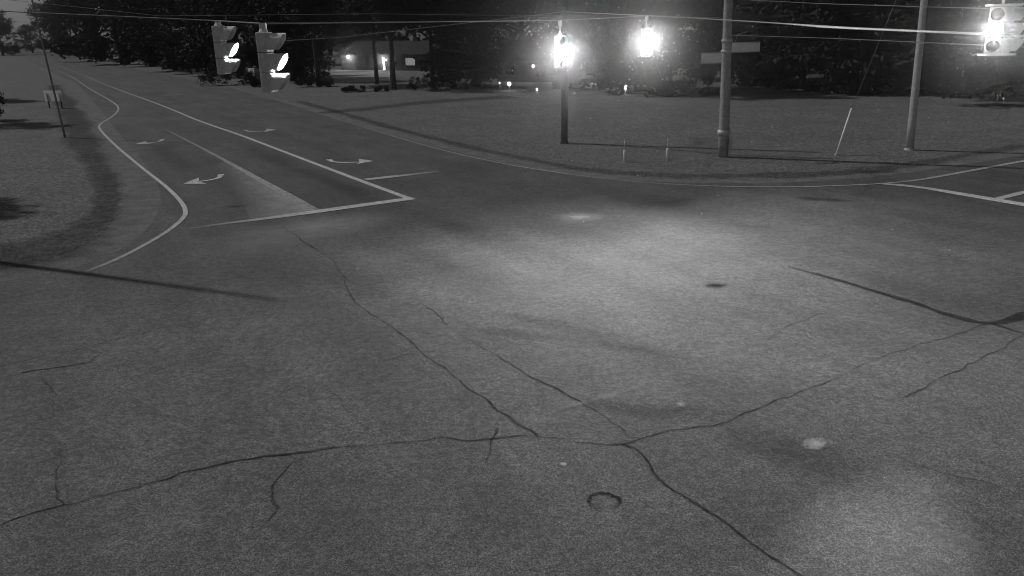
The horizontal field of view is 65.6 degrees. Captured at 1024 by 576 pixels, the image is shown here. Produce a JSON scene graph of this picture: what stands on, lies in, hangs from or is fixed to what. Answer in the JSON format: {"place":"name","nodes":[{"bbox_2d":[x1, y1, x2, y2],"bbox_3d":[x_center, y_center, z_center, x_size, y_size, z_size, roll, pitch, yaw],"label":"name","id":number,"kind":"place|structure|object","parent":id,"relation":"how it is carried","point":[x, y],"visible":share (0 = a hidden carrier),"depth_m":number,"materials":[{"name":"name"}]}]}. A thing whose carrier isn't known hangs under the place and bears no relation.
{"place":"outdoors","nodes":[
{"label":"outdoors","id":0,"kind":"place"},
{"bbox_2d":[330,71,389,82],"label":"driveway","id":1,"kind":"structure","parent":0,"point":[351,77],"depth_m":120.66,"materials":[{"name":"concrete"}]},
{"bbox_2d":[0,0,952,42],"label":"sky","id":2,"kind":"structure","parent":0,"point":[19,19],"materials":[{"name":"black"}]},
{"bbox_2d":[0,49,1023,575],"bbox_3d":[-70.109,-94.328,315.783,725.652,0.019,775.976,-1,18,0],"label":"road","id":3,"kind":"structure","parent":0,"point":[280,339],"depth_m":15.46,"materials":[{"name":"grey asphalt"}]},
{"bbox_2d":[0,27,1023,269],"bbox_3d":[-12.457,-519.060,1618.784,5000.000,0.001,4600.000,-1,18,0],"label":"ground","id":4,"kind":"structure","parent":0,"point":[961,122],"depth_m":51.14,"materials":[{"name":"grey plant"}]},
{"bbox_2d":[0,92,6,115],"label":"tree","id":5,"kind":"object","parent":4,"relation":"on","point":[2,98],"visible":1,"depth_m":67.03,"materials":[{"name":"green plant"}]},
{"bbox_2d":[0,9,23,55],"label":"tree","id":6,"kind":"object","parent":4,"relation":"on","point":[5,27],"visible":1,"depth_m":388.17,"materials":[{"name":"black plant"}]},
{"bbox_2d":[12,24,50,52],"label":"tree","id":7,"kind":"object","parent":4,"relation":"on","point":[24,33],"visible":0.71,"depth_m":452.03,"materials":[{"name":"black plant"}]},
{"bbox_2d":[31,0,65,137],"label":"utility pole","id":8,"kind":"object","parent":4,"relation":"on","point":[57,105],"visible":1,"depth_m":52.92,"materials":[{"name":"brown wood"}]},
{"bbox_2d":[25,0,75,53],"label":"tree","id":9,"kind":"object","parent":4,"relation":"on","point":[38,45],"visible":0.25,"depth_m":392.23,"materials":[{"name":"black plant"}]},
{"bbox_2d":[43,91,62,107],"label":"road sign","id":10,"kind":"object","parent":4,"relation":"on","point":[49,96],"visible":1,"depth_m":77.55,"materials":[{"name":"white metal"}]},
{"bbox_2d":[0,104,116,267],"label":"roadside grass","id":11,"kind":"structure","parent":4,"relation":"on","point":[49,216],"depth_m":28.87,"materials":[{"name":"plant"}]},
{"bbox_2d":[37,0,109,55],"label":"tree","id":12,"kind":"object","parent":4,"relation":"on","point":[58,22],"visible":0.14,"depth_m":312.61,"materials":[{"name":"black plant"}]},
{"bbox_2d":[42,0,117,60],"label":"tree","id":13,"kind":"object","parent":4,"relation":"on","point":[65,42],"visible":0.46,"depth_m":238.90,"materials":[{"name":"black plant"}]},
{"bbox_2d":[60,0,168,62],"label":"tree","id":14,"kind":"object","parent":4,"relation":"on","point":[92,40],"visible":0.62,"depth_m":204.91,"materials":[{"name":"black plant"}]},
{"bbox_2d":[107,0,188,65],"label":"tree","id":15,"kind":"object","parent":4,"relation":"on","point":[125,7],"visible":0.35,"depth_m":185.32,"materials":[{"name":"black plant"}]},
{"bbox_2d":[124,0,211,65],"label":"tree","id":16,"kind":"object","parent":4,"relation":"on","point":[163,42],"visible":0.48,"depth_m":155.89,"materials":[{"name":"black plant"}]},
{"bbox_2d":[160,63,187,70],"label":"bush","id":17,"kind":"object","parent":4,"relation":"on","point":[162,66],"visible":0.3,"depth_m":158.88,"materials":[{"name":"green plant"}]},
{"bbox_2d":[156,0,212,72],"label":"tree","id":18,"kind":"object","parent":4,"relation":"on","point":[170,12],"visible":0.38,"depth_m":144.33,"materials":[{"name":"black plant"}]},
{"bbox_2d":[173,0,241,74],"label":"tree","id":19,"kind":"object","parent":4,"relation":"on","point":[201,59],"visible":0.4,"depth_m":133.82,"materials":[{"name":"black plant"}]},
{"bbox_2d":[188,0,262,76],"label":"tree","id":20,"kind":"object","parent":4,"relation":"on","point":[204,40],"visible":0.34,"depth_m":126.57,"materials":[{"name":"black plant"}]},
{"bbox_2d":[197,69,256,85],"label":"bush","id":21,"kind":"object","parent":4,"relation":"on","point":[211,79],"visible":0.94,"depth_m":107.42,"materials":[{"name":"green plant"}]},
{"bbox_2d":[249,78,260,86],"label":"bush","id":22,"kind":"object","parent":4,"relation":"on","point":[256,82],"visible":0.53,"depth_m":102.52,"materials":[{"name":"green plant"}]},
{"bbox_2d":[219,0,313,72],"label":"tree","id":23,"kind":"object","parent":4,"relation":"on","point":[245,59],"visible":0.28,"depth_m":118.92,"materials":[{"name":"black plant"}]},
{"bbox_2d":[237,0,340,80],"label":"tree","id":24,"kind":"object","parent":4,"relation":"on","point":[299,53],"visible":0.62,"depth_m":111.42,"materials":[{"name":"black plant"}]},
{"bbox_2d":[259,17,321,51],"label":"tree","id":25,"kind":"object","parent":4,"relation":"on","point":[298,35],"visible":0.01,"depth_m":175.24,"materials":[{"name":"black plant"}]},
{"bbox_2d":[278,0,347,85],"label":"tree","id":26,"kind":"object","parent":4,"relation":"on","point":[307,6],"visible":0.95,"depth_m":98.33,"materials":[{"name":"black plant"}]},
{"bbox_2d":[294,73,334,86],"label":"bush","id":27,"kind":"object","parent":4,"relation":"on","point":[326,81],"visible":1,"depth_m":99.97,"materials":[{"name":"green plant"}]},
{"bbox_2d":[309,0,351,55],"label":"tree","id":28,"kind":"object","parent":4,"relation":"on","point":[335,42],"visible":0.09,"depth_m":241.13,"materials":[{"name":"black plant"}]},
{"bbox_2d":[341,85,389,91],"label":"bush","id":29,"kind":"object","parent":4,"relation":"on","point":[350,88],"visible":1,"depth_m":89.79,"materials":[{"name":"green plant"}]},
{"bbox_2d":[335,2,405,50],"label":"tree","id":30,"kind":"object","parent":4,"relation":"on","point":[347,41],"visible":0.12,"depth_m":194.00,"materials":[{"name":"black plant"}]},
{"bbox_2d":[344,0,399,83],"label":"tree","id":31,"kind":"object","parent":4,"relation":"on","point":[376,74],"visible":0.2,"depth_m":100.58,"materials":[{"name":"black plant"}]},
{"bbox_2d":[339,0,419,89],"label":"tree","id":32,"kind":"object","parent":4,"relation":"on","point":[389,9],"visible":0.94,"depth_m":89.04,"materials":[{"name":"black plant"}]},
{"bbox_2d":[336,37,464,70],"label":"house","id":33,"kind":"structure","parent":4,"relation":"on","point":[356,55],"depth_m":140.43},
{"bbox_2d":[348,57,365,69],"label":"garage door","id":34,"kind":"structure","parent":33,"relation":"in","point":[355,63],"depth_m":143.60,"materials":[{"name":"grey metal"}]},
{"bbox_2d":[382,57,385,69],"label":"door","id":35,"kind":"structure","parent":33,"relation":"in","point":[383,58],"depth_m":139.89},
{"bbox_2d":[405,57,415,65],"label":"window","id":36,"kind":"structure","parent":33,"relation":"in","point":[409,61],"depth_m":136.29,"materials":[{"name":"grey glass"}]},
{"bbox_2d":[393,17,444,40],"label":"tree","id":37,"kind":"object","parent":4,"relation":"on","point":[403,37],"visible":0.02,"depth_m":224.77,"materials":[{"name":"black plant"}]},
{"bbox_2d":[391,0,462,88],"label":"tree","id":38,"kind":"object","parent":4,"relation":"on","point":[424,6],"visible":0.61,"depth_m":88.91,"materials":[{"name":"black plant"}]},
{"bbox_2d":[406,72,480,89],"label":"bush","id":39,"kind":"object","parent":4,"relation":"on","point":[441,81],"visible":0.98,"depth_m":90.14,"materials":[{"name":"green plant"}]},
{"bbox_2d":[397,0,502,65],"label":"tree","id":40,"kind":"object","parent":4,"relation":"on","point":[480,46],"visible":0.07,"depth_m":143.89,"materials":[{"name":"black plant"}]},
{"bbox_2d":[413,0,502,87],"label":"tree","id":41,"kind":"object","parent":4,"relation":"on","point":[478,58],"visible":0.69,"depth_m":89.55,"materials":[{"name":"black plant"}]},
{"bbox_2d":[425,0,523,86],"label":"tree","id":42,"kind":"object","parent":4,"relation":"on","point":[443,56],"visible":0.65,"depth_m":91.73,"materials":[{"name":"black plant"}]},
{"bbox_2d":[483,0,558,49],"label":"tree","id":43,"kind":"object","parent":4,"relation":"on","point":[512,6],"visible":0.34,"depth_m":131.81,"materials":[{"name":"black plant"}]},
{"bbox_2d":[67,0,987,58],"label":"distant wood","id":44,"kind":"object","parent":4,"relation":"on","point":[346,29],"visible":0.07,"depth_m":229.47,"materials":[{"name":"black plant"}]},
{"bbox_2d":[524,0,590,79],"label":"tree","id":45,"kind":"object","parent":4,"relation":"on","point":[545,39],"visible":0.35,"depth_m":97.42,"materials":[{"name":"grey plant"}]},
{"bbox_2d":[560,0,568,143],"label":"utility pole","id":46,"kind":"object","parent":4,"relation":"on","point":[564,106],"visible":0.79,"depth_m":44.76,"materials":[{"name":"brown wood"}]},
{"bbox_2d":[13,0,537,15],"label":"span wire","id":47,"kind":"object","parent":46,"relation":"attached to","point":[290,14],"visible":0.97,"depth_m":48.43,"materials":[{"name":"grey metal"}]},
{"bbox_2d":[286,12,558,40],"bbox_3d":[-5.472,-12.965,39.444,16.692,1.253,9.139,-1,18,0],"label":"span wire","id":48,"kind":"object","parent":46,"relation":"attached to","point":[425,27],"visible":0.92,"depth_m":39.11,"materials":[{"name":"grey metal"}]},
{"bbox_2d":[574,12,1023,36],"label":"span wire","id":49,"kind":"object","parent":46,"relation":"attached to","point":[906,30],"visible":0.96,"depth_m":24.46,"materials":[{"name":"grey metal"}]},
{"bbox_2d":[977,0,1023,55],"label":"traffic signal","id":50,"kind":"object","parent":49,"relation":"hanging from","point":[994,40],"visible":0.98,"depth_m":18.89,"materials":[{"name":"paint"}]},
{"bbox_2d":[497,38,635,82],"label":"house","id":51,"kind":"structure","parent":4,"relation":"on","point":[524,71],"depth_m":99.53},
{"bbox_2d":[504,65,514,74],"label":"window","id":52,"kind":"structure","parent":51,"relation":"in","point":[510,72],"depth_m":100.87,"materials":[{"name":"black glass"}]},
{"bbox_2d":[539,64,547,81],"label":"door","id":53,"kind":"structure","parent":51,"relation":"in","point":[541,79],"depth_m":98.58,"materials":[{"name":"white"}]},
{"bbox_2d":[554,78,626,88],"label":"bush","id":54,"kind":"object","parent":4,"relation":"on","point":[580,81],"visible":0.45,"depth_m":86.53,"materials":[{"name":"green plant"}]},
{"bbox_2d":[545,0,642,89],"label":"tree","id":55,"kind":"object","parent":4,"relation":"on","point":[575,54],"visible":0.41,"depth_m":82.22,"materials":[{"name":"grey plant"}]},
{"bbox_2d":[553,13,678,54],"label":"tree","id":56,"kind":"object","parent":4,"relation":"on","point":[654,44],"depth_m":120.60,"materials":[{"name":"grey plant"}]},
{"bbox_2d":[580,0,690,91],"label":"tree","id":57,"kind":"object","parent":4,"relation":"on","point":[637,68],"visible":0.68,"depth_m":76.88,"materials":[{"name":"grey plant"}]},
{"bbox_2d":[601,0,734,95],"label":"tree","id":58,"kind":"object","parent":4,"relation":"on","point":[684,56],"visible":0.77,"depth_m":74.23,"materials":[{"name":"grey plant"}]},
{"bbox_2d":[639,77,713,96],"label":"bush","id":59,"kind":"object","parent":4,"relation":"on","point":[667,87],"visible":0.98,"depth_m":74.30,"materials":[{"name":"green plant"}]},
{"bbox_2d":[381,113,1014,178],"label":"roadside grass","id":60,"kind":"structure","parent":4,"relation":"on","point":[697,141],"depth_m":39.48,"materials":[{"name":"plant"}]},
{"bbox_2d":[664,0,769,79],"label":"tree","id":61,"kind":"object","parent":4,"relation":"on","point":[720,4],"visible":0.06,"depth_m":89.61,"materials":[{"name":"black plant"}]},
{"bbox_2d":[717,0,732,157],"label":"utility pole","id":62,"kind":"object","parent":4,"relation":"on","point":[724,140],"visible":0.98,"depth_m":38.63,"materials":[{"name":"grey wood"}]},
{"bbox_2d":[0,11,713,23],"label":"span wire","id":63,"kind":"object","parent":62,"relation":"attached to","point":[330,22],"visible":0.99,"depth_m":18.76,"materials":[{"name":"grey metal"}]},
{"bbox_2d":[211,20,239,73],"bbox_3d":[-6.500,-5.494,18.142,0.500,1.174,0.356,-1,18,0],"label":"traffic signal","id":64,"kind":"object","parent":63,"relation":"hanging from","point":[224,50],"visible":1,"depth_m":18.03,"materials":[{"name":"paint"}]},
{"bbox_2d":[255,23,289,92],"bbox_3d":[-4.355,-4.219,14.561,0.490,1.218,0.345,0,18,6],"label":"traffic signal","id":65,"kind":"object","parent":63,"relation":"hanging from","point":[270,63],"visible":1,"depth_m":14.46,"materials":[{"name":"paint"}]},
{"bbox_2d":[554,20,567,67],"bbox_3d":[1.676,-8.176,26.652,0.345,1.546,0.490,-8,19,-21],"label":"traffic signal","id":66,"kind":"object","parent":63,"relation":"hanging from","point":[560,49],"visible":1,"depth_m":26.70,"materials":[{"name":"paint"}]},
{"bbox_2d":[641,16,652,56],"bbox_3d":[5.189,-9.630,30.405,0.345,1.497,0.490,-5,18,-11],"label":"traffic signal","id":67,"kind":"object","parent":63,"relation":"hanging from","point":[646,43],"visible":1,"depth_m":30.47,"materials":[{"name":"paint"}]},
{"bbox_2d":[700,52,722,63],"bbox_3d":[9.702,-11.030,38.116,1.328,0.503,0.250,-6,19,-13],"label":"street sign","id":68,"kind":"object","parent":62,"relation":"attached to","point":[711,58],"visible":1,"depth_m":38.07,"materials":[{"name":"metal"}]},
{"bbox_2d":[730,31,759,52],"bbox_3d":[11.057,-11.725,37.875,1.599,0.956,0.274,1,18,6],"label":"street sign","id":69,"kind":"object","parent":62,"relation":"attached to","point":[738,47],"visible":1,"depth_m":37.92,"materials":[{"name":"metal"}]},
{"bbox_2d":[751,0,989,8],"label":"span wire","id":70,"kind":"object","parent":62,"relation":"attached to","point":[876,5],"visible":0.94,"depth_m":30.63,"materials":[{"name":"grey metal"}]},
{"bbox_2d":[731,35,1023,46],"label":"span wire","id":71,"kind":"object","parent":62,"relation":"attached to","point":[870,40],"visible":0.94,"depth_m":31.66,"materials":[{"name":"grey metal"}]},
{"bbox_2d":[689,0,803,82],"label":"tree","id":72,"kind":"object","parent":4,"relation":"on","point":[738,31],"visible":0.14,"depth_m":87.24,"materials":[{"name":"black plant"}]},
{"bbox_2d":[709,0,822,85],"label":"tree","id":73,"kind":"object","parent":4,"relation":"on","point":[775,68],"visible":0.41,"depth_m":81.52,"materials":[{"name":"black plant"}]},
{"bbox_2d":[735,7,866,71],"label":"tree","id":74,"kind":"object","parent":4,"relation":"on","point":[809,69],"depth_m":102.11,"materials":[{"name":"black plant"}]},
{"bbox_2d":[765,80,838,91],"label":"bush","id":75,"kind":"object","parent":4,"relation":"on","point":[813,85],"visible":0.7,"depth_m":76.11,"materials":[{"name":"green plant"}]},
{"bbox_2d":[733,0,876,88],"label":"tree","id":76,"kind":"object","parent":4,"relation":"on","point":[788,50],"visible":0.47,"depth_m":77.60,"materials":[{"name":"black plant"}]},
{"bbox_2d":[766,0,906,89],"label":"tree","id":77,"kind":"object","parent":4,"relation":"on","point":[856,57],"visible":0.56,"depth_m":71.47,"materials":[{"name":"black plant"}]},
{"bbox_2d":[815,77,898,93],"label":"bush","id":78,"kind":"object","parent":4,"relation":"on","point":[873,83],"visible":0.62,"depth_m":73.18,"materials":[{"name":"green plant"}]},
{"bbox_2d":[807,8,911,73],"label":"tree","id":79,"kind":"object","parent":4,"relation":"on","point":[880,32],"depth_m":94.47,"materials":[{"name":"black plant"}]},
{"bbox_2d":[799,0,925,94],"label":"tree","id":80,"kind":"object","parent":4,"relation":"on","point":[832,45],"visible":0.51,"depth_m":71.76,"materials":[{"name":"black plant"}]},
{"bbox_2d":[841,0,977,91],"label":"tree","id":81,"kind":"object","parent":4,"relation":"on","point":[884,16],"visible":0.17,"depth_m":68.93,"materials":[{"name":"black plant"}]},
{"bbox_2d":[904,0,927,150],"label":"steel pole","id":82,"kind":"object","parent":4,"relation":"on","point":[912,117],"visible":0.94,"depth_m":39.44,"materials":[{"name":"grey metal"}]},
{"bbox_2d":[834,1,895,155],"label":"guy wire","id":83,"kind":"object","parent":82,"relation":"attached to","point":[843,132],"visible":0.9,"depth_m":39.14,"materials":[{"name":"metal"}]},
{"bbox_2d":[871,0,1000,93],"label":"tree","id":84,"kind":"object","parent":4,"relation":"on","point":[907,58],"visible":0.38,"depth_m":68.42,"materials":[{"name":"black plant"}]},
{"bbox_2d":[896,79,991,95],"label":"bush","id":85,"kind":"object","parent":4,"relation":"on","point":[907,84],"visible":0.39,"depth_m":69.43,"materials":[{"name":"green plant"}]},
{"bbox_2d":[880,3,1023,52],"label":"tree","id":86,"kind":"object","parent":4,"relation":"on","point":[948,40],"depth_m":82.02,"materials":[{"name":"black plant"}]},
{"bbox_2d":[894,0,1023,94],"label":"tree","id":87,"kind":"object","parent":4,"relation":"on","point":[941,10],"visible":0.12,"depth_m":68.25,"materials":[{"name":"black plant"}]},
{"bbox_2d":[907,0,1023,101],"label":"tree","id":88,"kind":"object","parent":4,"relation":"on","point":[954,26],"visible":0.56,"depth_m":61.66,"materials":[{"name":"grey plant"}]},
{"bbox_2d":[934,0,1023,99],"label":"tree","id":89,"kind":"object","parent":4,"relation":"on","point":[956,78],"visible":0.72,"depth_m":59.72,"materials":[{"name":"black plant"}]},
{"bbox_2d":[0,50,1023,280],"bbox_3d":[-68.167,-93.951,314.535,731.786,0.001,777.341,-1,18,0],"label":"shoulder","id":90,"kind":"object","parent":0,"point":[134,221],"visible":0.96,"depth_m":34.69},
{"bbox_2d":[623,140,625,161],"bbox_3d":[5.509,-6.694,38.823,0.143,1.090,0.150,-1,18,0],"label":"marker post","id":91,"kind":"object","parent":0,"point":[624,155],"visible":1,"depth_m":38.82,"materials":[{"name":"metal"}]},
{"bbox_2d":[666,138,668,160],"bbox_3d":[7.635,-6.814,38.985,0.143,1.121,0.150,-1,18,0],"label":"marker post","id":92,"kind":"object","parent":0,"point":[667,153],"visible":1,"depth_m":38.98,"materials":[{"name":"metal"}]}
]}

